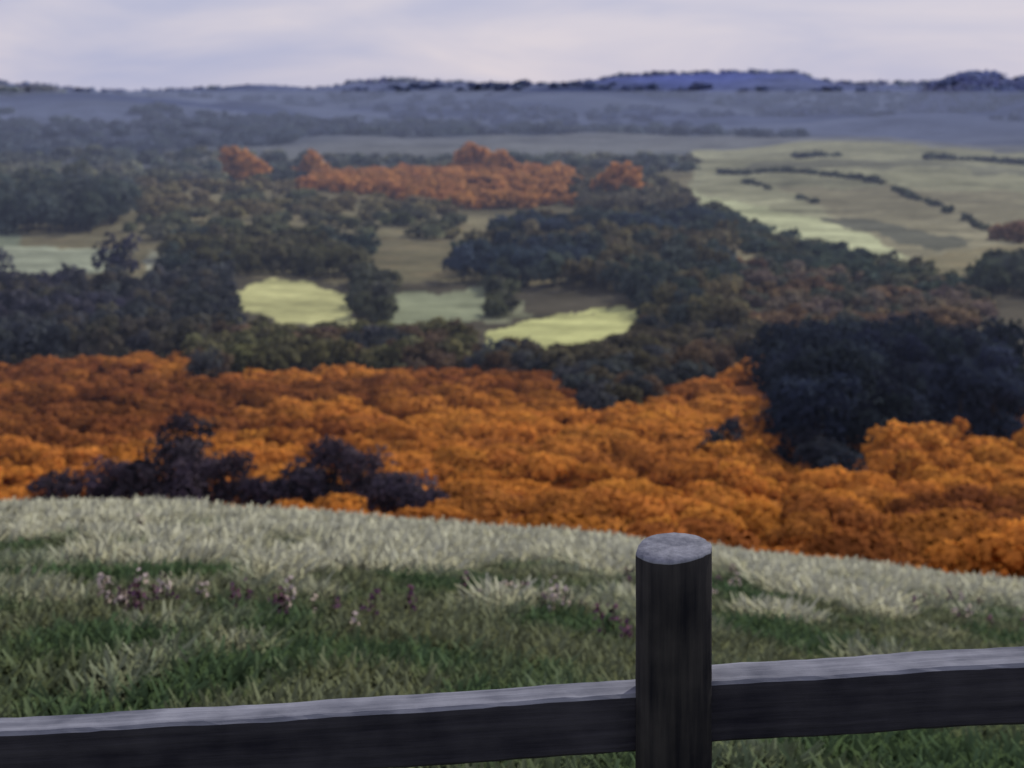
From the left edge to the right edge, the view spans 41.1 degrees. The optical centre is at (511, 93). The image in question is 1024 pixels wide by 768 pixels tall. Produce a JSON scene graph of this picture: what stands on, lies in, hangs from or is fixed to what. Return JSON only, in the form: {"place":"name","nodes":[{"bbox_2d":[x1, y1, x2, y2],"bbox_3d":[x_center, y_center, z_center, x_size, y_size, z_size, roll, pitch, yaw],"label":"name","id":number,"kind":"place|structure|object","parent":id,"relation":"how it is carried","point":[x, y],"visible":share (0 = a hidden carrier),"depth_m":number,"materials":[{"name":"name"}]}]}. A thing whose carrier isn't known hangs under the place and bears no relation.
{"place":"outdoors","nodes":[
{"label":"outdoors","id":0,"kind":"place"},
{"bbox_2d":[0,73,1023,767],"bbox_3d":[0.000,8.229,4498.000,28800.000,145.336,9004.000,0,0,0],"label":"hillside terrain","id":1,"kind":"structure","parent":0,"point":[870,215],"depth_m":807.69,"materials":[{"name":"green plant"}]},
{"bbox_2d":[26,409,454,514],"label":"hawthorn scrub","id":2,"kind":"object","parent":1,"relation":"on","point":[187,470],"visible":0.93,"depth_m":106.42,"materials":[{"name":"purple plant"}]},
{"bbox_2d":[0,493,1023,767],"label":"meadow grass","id":3,"kind":"structure","parent":1,"relation":"on","point":[60,623],"depth_m":12.03,"materials":[{"name":"green plant"}]},
{"bbox_2d":[0,350,1023,580],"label":"autumn beech woodland","id":4,"kind":"object","parent":1,"relation":"on","point":[954,503],"visible":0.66,"depth_m":129.30,"materials":[{"name":"orange plant"}]},
{"bbox_2d":[0,200,1023,411],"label":"oak woodland","id":5,"kind":"object","parent":1,"relation":"on","point":[688,269],"visible":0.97,"depth_m":350.82,"materials":[{"name":"green plant"}]},
{"bbox_2d":[0,532,1023,767],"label":"wooden fence","id":6,"kind":"object","parent":1,"relation":"on","point":[680,700],"visible":1,"depth_m":2.69,"materials":[{"name":"grey wood"}]},
{"bbox_2d":[0,144,1023,272],"bbox_3d":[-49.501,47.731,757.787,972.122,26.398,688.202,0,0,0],"label":"hedgerow trees","id":7,"kind":"object","parent":1,"relation":"on","point":[52,189],"visible":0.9,"depth_m":690.06,"materials":[{"name":"green plant"}]},
{"bbox_2d":[0,68,1023,157],"bbox_3d":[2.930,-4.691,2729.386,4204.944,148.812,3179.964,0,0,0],"label":"distant woodland","id":8,"kind":"object","parent":1,"relation":"on","point":[970,90],"visible":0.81,"depth_m":2187.31,"materials":[{"name":"blue plant"}]},
{"bbox_2d":[95,513,1023,643],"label":"thistle patch","id":9,"kind":"object","parent":1,"relation":"on","point":[122,598],"visible":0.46,"depth_m":11.03,"materials":[{"name":"purple plant"}]},
{"bbox_2d":[218,141,1023,242],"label":"beech copse","id":10,"kind":"object","parent":1,"relation":"on","point":[475,177],"visible":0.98,"depth_m":765.89,"materials":[{"name":"orange plant"}]},
{"bbox_2d":[694,310,1023,472],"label":"holly thicket","id":11,"kind":"object","parent":1,"relation":"on","point":[834,390],"visible":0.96,"depth_m":153.63,"materials":[{"name":"green plant"}]},
{"bbox_2d":[0,0,1023,91],"label":"sky","id":12,"kind":"structure","parent":0,"point":[130,45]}
]}

